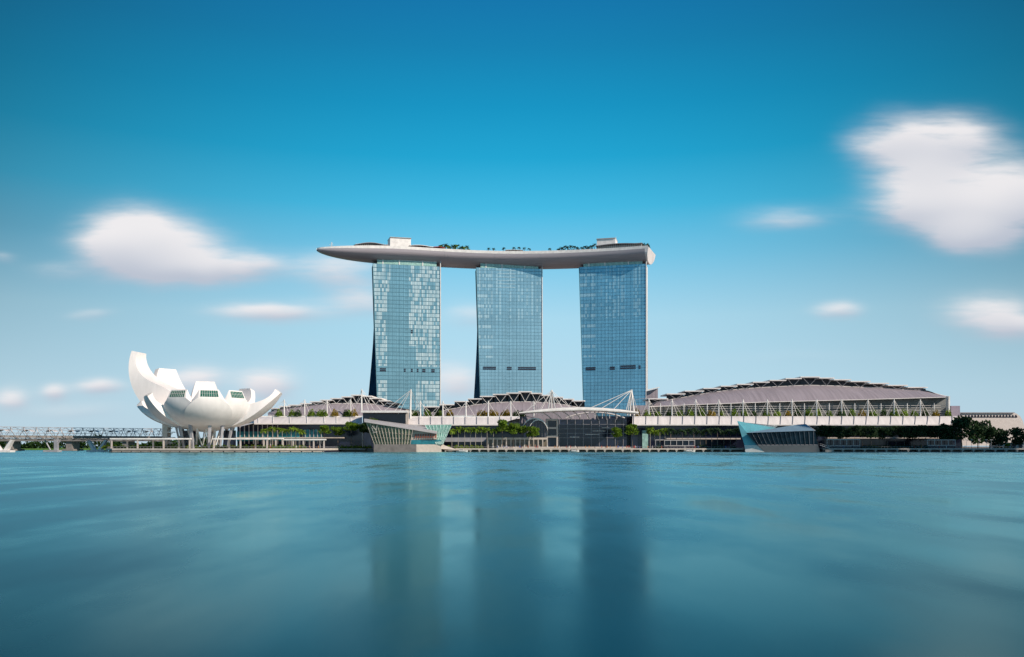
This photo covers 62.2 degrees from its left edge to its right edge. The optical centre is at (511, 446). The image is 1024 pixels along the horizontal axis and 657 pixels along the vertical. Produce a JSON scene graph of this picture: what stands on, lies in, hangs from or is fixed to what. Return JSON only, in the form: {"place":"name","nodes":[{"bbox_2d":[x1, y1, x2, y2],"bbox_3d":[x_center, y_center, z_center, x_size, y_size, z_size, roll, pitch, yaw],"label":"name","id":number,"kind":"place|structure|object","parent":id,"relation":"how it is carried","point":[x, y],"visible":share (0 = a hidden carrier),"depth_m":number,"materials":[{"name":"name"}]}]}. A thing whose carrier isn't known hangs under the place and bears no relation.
{"place":"outdoors","nodes":[
{"label":"outdoors","id":0,"kind":"place"},
{"bbox_2d":[2,447,204,449],"bbox_3d":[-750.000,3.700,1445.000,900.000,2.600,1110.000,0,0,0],"label":"shore","id":1,"kind":"structure","parent":0,"point":[61,448],"depth_m":908.78,"materials":[{"name":"green plant"}]},
{"bbox_2d":[0,434,216,447],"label":"woodland","id":2,"kind":"object","parent":1,"relation":"on","point":[33,444],"visible":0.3,"depth_m":930.22,"materials":[{"name":"green plant"}]},
{"bbox_2d":[474,263,542,397],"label":"hotel tower","id":3,"kind":"structure","parent":0,"point":[509,310],"depth_m":849.22,"materials":[{"name":"blue glass"}]},
{"bbox_2d":[0,450,1023,656],"bbox_3d":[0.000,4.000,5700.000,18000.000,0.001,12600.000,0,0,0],"label":"water","id":4,"kind":"structure","parent":0,"point":[522,554],"depth_m":31.34,"materials":[{"name":"blue liquid"}]},
{"bbox_2d":[0,438,159,450],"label":"road bridge","id":5,"kind":"structure","parent":4,"relation":"in","point":[72,445],"depth_m":754.00,"materials":[{"name":"grey concrete"}]},
{"bbox_2d":[0,426,161,451],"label":"footbridge","id":6,"kind":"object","parent":4,"relation":"in","point":[8,446],"visible":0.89,"depth_m":605.43,"materials":[{"name":"silver metal"}]},
{"bbox_2d":[109,450,341,452],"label":"quay base","id":7,"kind":"object","parent":4,"relation":"in","point":[228,450],"visible":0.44,"depth_m":545.85,"materials":[{"name":"grey concrete"}]},
{"bbox_2d":[106,451,323,451],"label":"fender rail","id":8,"kind":"object","parent":7,"relation":"attached to","point":[214,451],"visible":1,"depth_m":543.52,"materials":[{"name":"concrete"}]},
{"bbox_2d":[106,448,338,449],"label":"quay","id":9,"kind":"structure","parent":7,"relation":"on","point":[222,448],"depth_m":543.97,"materials":[{"name":"concrete"}]},
{"bbox_2d":[110,438,191,447],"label":"pergola","id":10,"kind":"object","parent":9,"relation":"on","point":[152,439],"visible":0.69,"depth_m":556.64,"materials":[{"name":"white paint"}]},
{"bbox_2d":[162,424,175,447],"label":"stair tower","id":11,"kind":"structure","parent":9,"relation":"on","point":[166,431],"depth_m":567.00,"materials":[{"name":"concrete"}]},
{"bbox_2d":[129,351,281,447],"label":"lotus museum","id":12,"kind":"structure","parent":9,"relation":"on","point":[164,397],"depth_m":564.00,"materials":[{"name":"white paint"}]},
{"bbox_2d":[212,438,269,447],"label":"pergola","id":13,"kind":"object","parent":9,"relation":"on","point":[240,439],"visible":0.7,"depth_m":556.00,"materials":[{"name":"white paint"}]},
{"bbox_2d":[263,438,283,445],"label":"pergola","id":14,"kind":"object","parent":9,"relation":"on","point":[275,441],"visible":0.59,"depth_m":566.34,"materials":[{"name":"white paint"}]},
{"bbox_2d":[281,439,325,447],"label":"pergola","id":15,"kind":"object","parent":9,"relation":"on","point":[309,442],"visible":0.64,"depth_m":572.00,"materials":[{"name":"white paint"}]},
{"bbox_2d":[318,425,330,438],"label":"tree","id":16,"kind":"object","parent":9,"relation":"on","point":[323,428],"visible":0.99,"depth_m":620.34,"materials":[{"name":"green plant"}]},
{"bbox_2d":[330,426,344,435],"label":"tree","id":17,"kind":"object","parent":9,"relation":"on","point":[338,431],"visible":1,"depth_m":620.50,"materials":[{"name":"green plant"}]},
{"bbox_2d":[364,419,450,451],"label":"glass pavilion","id":18,"kind":"structure","parent":4,"relation":"in","point":[385,436],"depth_m":589.54,"materials":[{"name":"grey glass"}]},
{"bbox_2d":[441,445,465,451],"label":"landing stage","id":19,"kind":"object","parent":4,"relation":"in","point":[446,447],"visible":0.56,"depth_m":595.06,"materials":[{"name":"concrete"}]},
{"bbox_2d":[737,421,819,451],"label":"glass pavilion","id":20,"kind":"structure","parent":4,"relation":"in","point":[773,438],"depth_m":584.44,"materials":[{"name":"blue glass"}]},
{"bbox_2d":[342,447,1023,451],"bbox_3d":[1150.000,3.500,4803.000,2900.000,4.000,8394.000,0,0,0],"label":"ground","id":21,"kind":"structure","parent":0,"point":[372,450],"depth_m":606.00,"materials":[{"name":"grey concrete"}]},
{"bbox_2d":[236,389,416,447],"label":"shopping hall","id":22,"kind":"structure","parent":21,"relation":"on","point":[310,425],"depth_m":648.00,"materials":[{"name":"grey metal"}]},
{"bbox_2d":[237,432,298,440],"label":"shop window","id":23,"kind":"structure","parent":22,"relation":"in","point":[239,434],"depth_m":647.17,"materials":[{"name":"teal glass"}]},
{"bbox_2d":[307,409,315,416],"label":"shrub","id":24,"kind":"object","parent":22,"relation":"on","point":[311,413],"visible":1,"depth_m":660.46,"materials":[{"name":"green plant"}]},
{"bbox_2d":[304,430,322,440],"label":"shop window","id":25,"kind":"structure","parent":22,"relation":"in","point":[311,431],"depth_m":647.17,"materials":[{"name":"teal glass"}]},
{"bbox_2d":[330,409,337,415],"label":"shrub","id":26,"kind":"object","parent":22,"relation":"on","point":[335,413],"visible":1,"depth_m":660.88,"materials":[{"name":"yellow plant"}]},
{"bbox_2d":[350,409,358,416],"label":"shrub","id":27,"kind":"object","parent":22,"relation":"on","point":[355,413],"visible":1,"depth_m":660.51,"materials":[{"name":"yellow plant"}]},
{"bbox_2d":[343,421,359,445],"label":"tree","id":28,"kind":"object","parent":21,"relation":"on","point":[354,426],"visible":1,"depth_m":617.18,"materials":[{"name":"green plant"}]},
{"bbox_2d":[339,448,366,449],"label":"promenade","id":29,"kind":"structure","parent":21,"relation":"on","point":[352,448],"depth_m":600.00,"materials":[{"name":"grey concrete"}]},
{"bbox_2d":[359,422,368,445],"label":"tree","id":30,"kind":"object","parent":21,"relation":"on","point":[363,428],"visible":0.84,"depth_m":619.96,"materials":[{"name":"green plant"}]},
{"bbox_2d":[361,389,424,447],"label":"link block","id":31,"kind":"structure","parent":21,"relation":"on","point":[400,416],"depth_m":641.00,"materials":[{"name":"white paint"}]},
{"bbox_2d":[368,260,440,415],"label":"hotel tower","id":32,"kind":"structure","parent":21,"relation":"on","point":[406,353],"depth_m":834.54,"materials":[{"name":"blue glass"}]},
{"bbox_2d":[317,245,655,268],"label":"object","id":33,"kind":"structure","parent":32,"relation":"on","point":[474,259],"depth_m":835.07,"materials":[{"name":"white metal"}]},
{"bbox_2d":[353,242,387,245],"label":"roof restaurant","id":34,"kind":"structure","parent":33,"relation":"on","point":[369,243],"depth_m":826.33,"materials":[{"name":"grey metal"}]},
{"bbox_2d":[387,237,410,245],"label":"lift house","id":35,"kind":"structure","parent":33,"relation":"on","point":[397,241],"depth_m":835.15,"materials":[{"name":"white paint"}]},
{"bbox_2d":[409,245,433,247],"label":"bar canopy","id":36,"kind":"object","parent":33,"relation":"on","point":[421,246],"visible":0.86,"depth_m":836.14,"materials":[{"name":"white metal"}]},
{"bbox_2d":[597,238,617,248],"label":"lift house","id":37,"kind":"structure","parent":33,"relation":"on","point":[601,241],"depth_m":839.64,"materials":[{"name":"white paint"}]},
{"bbox_2d":[596,242,642,248],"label":"terrace pergola","id":38,"kind":"object","parent":33,"relation":"on","point":[617,245],"visible":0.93,"depth_m":831.10,"materials":[{"name":"grey metal"}]},
{"bbox_2d":[460,427,467,446],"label":"palm tree","id":39,"kind":"object","parent":21,"relation":"on","point":[464,429],"visible":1,"depth_m":617.78,"materials":[{"name":"green plant"}]},
{"bbox_2d":[471,427,479,444],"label":"palm tree","id":40,"kind":"object","parent":21,"relation":"on","point":[475,429],"visible":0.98,"depth_m":617.85,"materials":[{"name":"green plant"}]},
{"bbox_2d":[477,427,484,447],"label":"palm tree","id":41,"kind":"object","parent":21,"relation":"on","point":[481,429],"visible":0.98,"depth_m":619.89,"materials":[{"name":"green plant"}]},
{"bbox_2d":[489,428,496,447],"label":"palm tree","id":42,"kind":"object","parent":21,"relation":"on","point":[493,430],"visible":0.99,"depth_m":619.86,"materials":[{"name":"green plant"}]},
{"bbox_2d":[409,390,584,447],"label":"shopping hall","id":43,"kind":"structure","parent":21,"relation":"on","point":[465,414],"depth_m":655.61,"materials":[{"name":"grey metal"}]},
{"bbox_2d":[445,438,485,441],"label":"shop window","id":44,"kind":"structure","parent":43,"relation":"in","point":[447,439],"depth_m":642.92,"materials":[{"name":"grey glass"}]},
{"bbox_2d":[523,418,547,437],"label":"vaulted entrance","id":45,"kind":"object","parent":43,"relation":"attached to","point":[541,424],"visible":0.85,"depth_m":637.00,"materials":[{"name":"white metal"}]},
{"bbox_2d":[488,438,547,447],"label":"colonnade","id":46,"kind":"object","parent":21,"relation":"on","point":[525,442],"visible":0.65,"depth_m":631.00,"materials":[{"name":"concrete"}]},
{"bbox_2d":[489,440,546,447],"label":"shop window","id":47,"kind":"structure","parent":46,"relation":"in","point":[490,441],"depth_m":630.95,"materials":[{"name":"glass"}]},
{"bbox_2d":[517,425,526,433],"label":"tree","id":48,"kind":"object","parent":21,"relation":"on","point":[520,429],"visible":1,"depth_m":622.53,"materials":[{"name":"green plant"}]},
{"bbox_2d":[546,419,557,446],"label":"portal block","id":49,"kind":"structure","parent":21,"relation":"on","point":[552,432],"depth_m":643.00,"materials":[{"name":"beige stone"}]},
{"bbox_2d":[499,447,630,447],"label":"plaza steps","id":50,"kind":"structure","parent":21,"relation":"on","point":[565,447],"depth_m":613.00,"materials":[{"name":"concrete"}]},
{"bbox_2d":[495,419,509,446],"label":"tree","id":51,"kind":"object","parent":50,"relation":"on","point":[502,424],"visible":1,"depth_m":618.56,"materials":[{"name":"green plant"}]},
{"bbox_2d":[507,423,519,433],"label":"tree","id":52,"kind":"object","parent":50,"relation":"on","point":[513,428],"visible":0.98,"depth_m":620.08,"materials":[{"name":"green plant"}]},
{"bbox_2d":[526,426,539,436],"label":"tree","id":53,"kind":"object","parent":50,"relation":"on","point":[534,431],"visible":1,"depth_m":619.55,"materials":[{"name":"green plant"}]},
{"bbox_2d":[611,427,622,445],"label":"tree","id":54,"kind":"object","parent":50,"relation":"on","point":[617,432],"visible":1,"depth_m":616.94,"materials":[{"name":"green plant"}]},
{"bbox_2d":[519,390,639,446],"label":"event hall","id":55,"kind":"structure","parent":21,"relation":"on","point":[583,426],"depth_m":650.00,"materials":[{"name":"white paint"}]},
{"bbox_2d":[455,448,743,449],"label":"promenade","id":56,"kind":"structure","parent":21,"relation":"on","point":[600,448],"depth_m":600.00,"materials":[{"name":"concrete"}]},
{"bbox_2d":[579,261,647,415],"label":"hotel tower","id":57,"kind":"structure","parent":21,"relation":"on","point":[614,320],"depth_m":835.76,"materials":[{"name":"blue glass"}]},
{"bbox_2d":[624,424,638,447],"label":"tree","id":58,"kind":"object","parent":21,"relation":"on","point":[632,427],"visible":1,"depth_m":619.90,"materials":[{"name":"green plant"}]},
{"bbox_2d":[645,427,654,447],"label":"palm tree","id":59,"kind":"object","parent":21,"relation":"on","point":[650,429],"visible":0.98,"depth_m":617.94,"materials":[{"name":"green plant"}]},
{"bbox_2d":[654,440,663,447],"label":"shelter","id":60,"kind":"object","parent":21,"relation":"on","point":[658,442],"visible":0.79,"depth_m":621.00,"materials":[{"name":"silver metal"}]},
{"bbox_2d":[663,440,694,447],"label":"shelter","id":61,"kind":"object","parent":21,"relation":"on","point":[680,443],"visible":0.96,"depth_m":612.30,"materials":[{"name":"silver metal"}]},
{"bbox_2d":[707,428,716,447],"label":"palm tree","id":62,"kind":"object","parent":21,"relation":"on","point":[712,430],"visible":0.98,"depth_m":621.97,"materials":[{"name":"green plant"}]},
{"bbox_2d":[714,427,720,445],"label":"palm tree","id":63,"kind":"object","parent":21,"relation":"on","point":[717,429],"visible":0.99,"depth_m":617.85,"materials":[{"name":"green plant"}]},
{"bbox_2d":[725,429,734,445],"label":"palm tree","id":64,"kind":"object","parent":21,"relation":"on","point":[731,431],"visible":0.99,"depth_m":617.75,"materials":[{"name":"green plant"}]},
{"bbox_2d":[628,376,960,447],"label":"shopping hall","id":65,"kind":"structure","parent":21,"relation":"on","point":[824,395],"depth_m":670.33,"materials":[{"name":"grey metal"}]},
{"bbox_2d":[631,398,658,415],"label":"shell roof","id":66,"kind":"structure","parent":65,"relation":"on","point":[642,408],"depth_m":667.00,"materials":[{"name":"grey metal"}]},
{"bbox_2d":[642,430,647,447],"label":"shop window","id":67,"kind":"structure","parent":65,"relation":"in","point":[644,433],"depth_m":646.07,"materials":[{"name":"green glass"}]},
{"bbox_2d":[646,387,658,404],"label":"back roof","id":68,"kind":"structure","parent":65,"relation":"attached to","point":[651,393],"depth_m":745.00,"materials":[{"name":"grey metal"}]},
{"bbox_2d":[686,407,694,415],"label":"shrub","id":69,"kind":"object","parent":65,"relation":"on","point":[691,413],"visible":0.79,"depth_m":659.12,"materials":[{"name":"green plant"}]},
{"bbox_2d":[698,407,705,415],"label":"shrub","id":70,"kind":"object","parent":65,"relation":"on","point":[701,412],"visible":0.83,"depth_m":659.63,"materials":[{"name":"green plant"}]},
{"bbox_2d":[706,409,715,415],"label":"shrub","id":71,"kind":"object","parent":65,"relation":"on","point":[713,413],"visible":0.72,"depth_m":659.48,"materials":[{"name":"yellow plant"}]},
{"bbox_2d":[794,407,801,415],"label":"shrub","id":72,"kind":"object","parent":65,"relation":"on","point":[798,413],"visible":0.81,"depth_m":659.83,"materials":[{"name":"green plant"}]},
{"bbox_2d":[805,408,812,415],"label":"shrub","id":73,"kind":"object","parent":65,"relation":"on","point":[807,413],"visible":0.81,"depth_m":659.54,"materials":[{"name":"green plant"}]},
{"bbox_2d":[836,409,845,415],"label":"shrub","id":74,"kind":"object","parent":65,"relation":"on","point":[842,412],"visible":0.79,"depth_m":658.92,"materials":[{"name":"green plant"}]},
{"bbox_2d":[858,409,866,415],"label":"shrub","id":75,"kind":"object","parent":65,"relation":"on","point":[860,413],"visible":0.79,"depth_m":659.86,"materials":[{"name":"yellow plant"}]},
{"bbox_2d":[869,409,878,415],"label":"shrub","id":76,"kind":"object","parent":65,"relation":"on","point":[873,414],"visible":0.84,"depth_m":659.28,"materials":[{"name":"green plant"}]},
{"bbox_2d":[889,409,899,415],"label":"shrub","id":77,"kind":"object","parent":65,"relation":"on","point":[896,413],"visible":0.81,"depth_m":659.13,"materials":[{"name":"green plant"}]},
{"bbox_2d":[814,425,828,436],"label":"tree","id":78,"kind":"object","parent":21,"relation":"on","point":[823,432],"visible":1,"depth_m":619.76,"materials":[{"name":"green plant"}]},
{"bbox_2d":[825,425,834,438],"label":"tree","id":79,"kind":"object","parent":21,"relation":"on","point":[829,434],"visible":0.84,"depth_m":624.69,"materials":[{"name":"green plant"}]},
{"bbox_2d":[831,426,845,438],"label":"tree","id":80,"kind":"object","parent":21,"relation":"on","point":[836,431],"visible":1,"depth_m":619.92,"materials":[{"name":"green plant"}]},
{"bbox_2d":[824,439,859,447],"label":"shelter","id":81,"kind":"object","parent":21,"relation":"on","point":[839,443],"visible":0.9,"depth_m":614.85,"materials":[{"name":"glass"}]},
{"bbox_2d":[841,428,852,437],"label":"tree","id":82,"kind":"object","parent":21,"relation":"on","point":[845,432],"visible":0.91,"depth_m":623.10,"materials":[{"name":"green plant"}]},
{"bbox_2d":[847,425,861,437],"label":"tree","id":83,"kind":"object","parent":21,"relation":"on","point":[857,428],"visible":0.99,"depth_m":620.01,"materials":[{"name":"green plant"}]},
{"bbox_2d":[858,425,867,445],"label":"tree","id":84,"kind":"object","parent":21,"relation":"on","point":[864,433],"visible":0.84,"depth_m":623.79,"materials":[{"name":"green plant"}]},
{"bbox_2d":[865,426,878,437],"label":"tree","id":85,"kind":"object","parent":21,"relation":"on","point":[873,430],"visible":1,"depth_m":619.99,"materials":[{"name":"green plant"}]},
{"bbox_2d":[874,426,885,444],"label":"tree","id":86,"kind":"object","parent":21,"relation":"on","point":[881,434],"visible":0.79,"depth_m":623.67,"materials":[{"name":"green plant"}]},
{"bbox_2d":[882,426,894,445],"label":"tree","id":87,"kind":"object","parent":21,"relation":"on","point":[887,431],"visible":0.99,"depth_m":620.26,"materials":[{"name":"green plant"}]},
{"bbox_2d":[888,426,899,437],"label":"tree","id":88,"kind":"object","parent":21,"relation":"on","point":[896,431],"visible":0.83,"depth_m":624.32,"materials":[{"name":"green plant"}]},
{"bbox_2d":[898,426,910,437],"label":"tree","id":89,"kind":"object","parent":21,"relation":"on","point":[903,432],"visible":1,"depth_m":620.24,"materials":[{"name":"green plant"}]},
{"bbox_2d":[907,426,918,445],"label":"tree","id":90,"kind":"object","parent":21,"relation":"on","point":[912,435],"visible":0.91,"depth_m":623.39,"materials":[{"name":"green plant"}]},
{"bbox_2d":[913,425,928,436],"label":"tree","id":91,"kind":"object","parent":21,"relation":"on","point":[922,429],"visible":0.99,"depth_m":620.16,"materials":[{"name":"green plant"}]},
{"bbox_2d":[820,448,1023,449],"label":"promenade","id":92,"kind":"structure","parent":21,"relation":"on","point":[922,449],"depth_m":600.00,"materials":[{"name":"concrete"}]},
{"bbox_2d":[925,427,933,437],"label":"tree","id":93,"kind":"object","parent":21,"relation":"on","point":[929,431],"visible":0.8,"depth_m":624.17,"materials":[{"name":"green plant"}]},
{"bbox_2d":[929,426,944,439],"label":"tree","id":94,"kind":"object","parent":21,"relation":"on","point":[937,433],"visible":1,"depth_m":620.07,"materials":[{"name":"green plant"}]},
{"bbox_2d":[924,440,955,447],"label":"shelter","id":95,"kind":"object","parent":21,"relation":"on","point":[938,443],"visible":0.96,"depth_m":615.00,"materials":[{"name":"glass"}]},
{"bbox_2d":[937,423,953,439],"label":"tree","id":96,"kind":"object","parent":21,"relation":"on","point":[946,429],"visible":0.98,"depth_m":618.22,"materials":[{"name":"green plant"}]},
{"bbox_2d":[949,415,977,447],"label":"tree","id":97,"kind":"object","parent":21,"relation":"on","point":[961,422],"visible":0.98,"depth_m":616.96,"materials":[{"name":"green plant"}]},
{"bbox_2d":[966,420,991,447],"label":"tree","id":98,"kind":"object","parent":21,"relation":"on","point":[982,427],"visible":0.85,"depth_m":619.70,"materials":[{"name":"green plant"}]},
{"bbox_2d":[980,426,998,447],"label":"tree","id":99,"kind":"object","parent":21,"relation":"on","point":[988,438],"visible":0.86,"depth_m":623.42,"materials":[{"name":"green plant"}]},
{"bbox_2d":[960,412,1023,445],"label":"theatre","id":100,"kind":"structure","parent":21,"relation":"on","point":[1006,420],"depth_m":720.00,"materials":[{"name":"beige concrete"}]},
{"bbox_2d":[990,428,1009,446],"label":"tree","id":101,"kind":"object","parent":21,"relation":"on","point":[1002,435],"visible":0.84,"depth_m":623.98,"materials":[{"name":"green plant"}]},
{"bbox_2d":[1008,427,1023,444],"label":"tree","id":102,"kind":"object","parent":21,"relation":"on","point":[1016,433],"visible":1,"depth_m":629.22,"materials":[{"name":"green plant"}]},
{"bbox_2d":[989,443,1023,447],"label":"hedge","id":103,"kind":"object","parent":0,"point":[1017,446],"visible":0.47,"depth_m":638.00,"materials":[{"name":"green plant"}]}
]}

